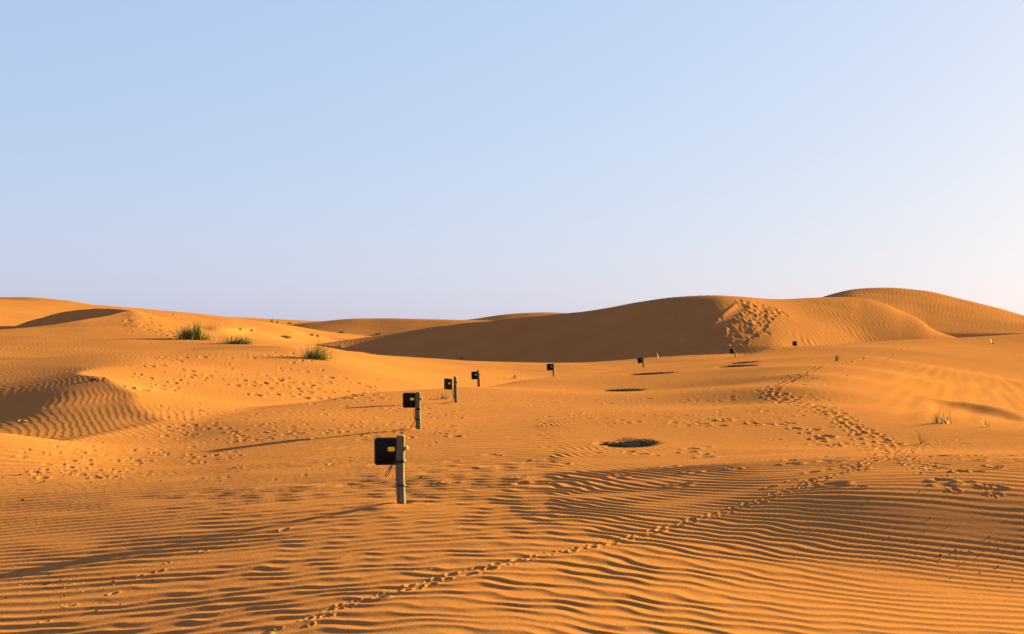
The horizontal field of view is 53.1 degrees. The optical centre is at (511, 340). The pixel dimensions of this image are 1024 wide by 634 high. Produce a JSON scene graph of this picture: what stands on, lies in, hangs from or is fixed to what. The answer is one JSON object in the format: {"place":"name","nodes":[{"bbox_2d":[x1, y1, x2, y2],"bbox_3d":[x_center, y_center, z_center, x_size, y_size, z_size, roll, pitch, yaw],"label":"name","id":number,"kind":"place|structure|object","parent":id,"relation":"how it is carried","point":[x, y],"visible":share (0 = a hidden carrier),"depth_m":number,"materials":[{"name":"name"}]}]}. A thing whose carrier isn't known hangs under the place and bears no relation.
{"place":"outdoors","nodes":[
{"label":"outdoors","id":0,"kind":"place"},
{"bbox_2d":[0,287,1023,633],"bbox_3d":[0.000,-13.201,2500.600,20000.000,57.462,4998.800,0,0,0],"label":"sand dunes","id":1,"kind":"structure","parent":0,"point":[732,499],"depth_m":18.23,"materials":[{"name":"orange sand"}]},
{"bbox_2d":[0,561,153,610],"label":"pebbles","id":2,"kind":"object","parent":1,"relation":"on","point":[60,584],"visible":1,"depth_m":11.29,"materials":[{"name":"stone"}]},
{"bbox_2d":[90,377,106,380],"bbox_3d":[-16.005,1.473,39.627,0.320,0.167,0.590,0,0,38],"label":"sand clod","id":3,"kind":"object","parent":1,"relation":"on","point":[94,378],"visible":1,"depth_m":39.44,"materials":[{"name":"sand"}]},
{"bbox_2d":[173,318,217,340],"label":"grass shrub","id":4,"kind":"object","parent":1,"relation":"on","point":[194,333],"visible":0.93,"depth_m":83.81,"materials":[{"name":"green plant"}]},
{"bbox_2d":[209,335,262,344],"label":"grass shrub","id":5,"kind":"object","parent":1,"relation":"on","point":[243,341],"visible":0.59,"depth_m":79.95,"materials":[{"name":"green plant"}]},
{"bbox_2d":[293,340,338,359],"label":"grass shrub","id":6,"kind":"object","parent":1,"relation":"on","point":[317,354],"visible":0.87,"depth_m":66.09,"materials":[{"name":"green plant"}]},
{"bbox_2d":[374,435,408,503],"bbox_3d":[-1.785,2.083,15.213,0.518,1.356,0.179,-1,0,0],"label":"light post","id":7,"kind":"object","parent":1,"relation":"on","point":[389,451],"visible":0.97,"depth_m":15.20,"materials":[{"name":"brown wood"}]},
{"bbox_2d":[403,392,422,429],"bbox_3d":[-2.693,2.072,27.797,0.554,1.356,0.211,0,0,0],"label":"light post","id":8,"kind":"object","parent":1,"relation":"on","point":[411,400],"visible":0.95,"depth_m":27.78,"materials":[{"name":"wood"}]},
{"bbox_2d":[444,376,457,402],"bbox_3d":[-2.356,2.071,39.500,0.600,1.388,0.278,0,0,14],"label":"light post","id":9,"kind":"object","parent":1,"relation":"on","point":[447,383],"visible":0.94,"depth_m":39.46,"materials":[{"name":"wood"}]},
{"bbox_2d":[471,370,479,386],"bbox_3d":[-1.989,2.314,56.997,0.519,1.356,0.211,-3,0,0],"label":"light post","id":10,"kind":"object","parent":1,"relation":"on","point":[475,375],"visible":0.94,"depth_m":57.01,"materials":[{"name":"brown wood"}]},
{"bbox_2d":[547,364,554,376],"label":"light post","id":11,"kind":"object","parent":1,"relation":"on","point":[550,367],"visible":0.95,"depth_m":71.51,"materials":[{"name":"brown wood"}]},
{"bbox_2d":[605,389,645,391],"bbox_3d":[5.913,2.575,52.710,2.292,0.149,2.224,0,0,-37],"label":"gravel bed","id":12,"kind":"object","parent":1,"relation":"on","point":[620,390],"visible":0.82,"depth_m":52.42,"materials":[{"name":"grey gravel"}]},
{"bbox_2d":[599,437,657,447],"bbox_3d":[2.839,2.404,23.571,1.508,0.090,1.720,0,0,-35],"label":"gravel bed","id":13,"kind":"object","parent":1,"relation":"on","point":[629,444],"visible":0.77,"depth_m":23.51,"materials":[{"name":"grey gravel"}]},
{"bbox_2d":[637,358,644,366],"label":"light post","id":14,"kind":"object","parent":1,"relation":"on","point":[640,360],"visible":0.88,"depth_m":99.01,"materials":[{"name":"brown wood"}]},
{"bbox_2d":[632,372,676,374],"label":"gravel bed","id":15,"kind":"object","parent":1,"relation":"on","point":[654,373],"visible":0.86,"depth_m":66.75,"materials":[{"name":"grey gravel"}]},
{"bbox_2d":[729,348,735,356],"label":"light post","id":16,"kind":"object","parent":1,"relation":"on","point":[732,351],"visible":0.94,"depth_m":116.01,"materials":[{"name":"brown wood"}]},
{"bbox_2d":[719,365,757,367],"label":"gravel bed","id":17,"kind":"object","parent":1,"relation":"on","point":[739,366],"visible":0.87,"depth_m":73.68,"materials":[{"name":"grey gravel"}]},
{"bbox_2d":[923,408,952,423],"bbox_3d":[11.366,2.076,26.880,1.035,0.765,1.001,0,0,0],"label":"grass tuft","id":18,"kind":"object","parent":1,"relation":"on","point":[936,419],"visible":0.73,"depth_m":26.90,"materials":[{"name":"plant"}]},
{"bbox_2d":[915,535,1018,587],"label":"pebbles","id":19,"kind":"object","parent":1,"relation":"on","point":[964,562],"visible":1,"depth_m":11.25,"materials":[{"name":"brown stone"}]},
{"bbox_2d":[0,0,1023,320],"label":"sky","id":20,"kind":"structure","parent":0,"point":[307,160],"materials":[{"name":"blue"}]}
]}

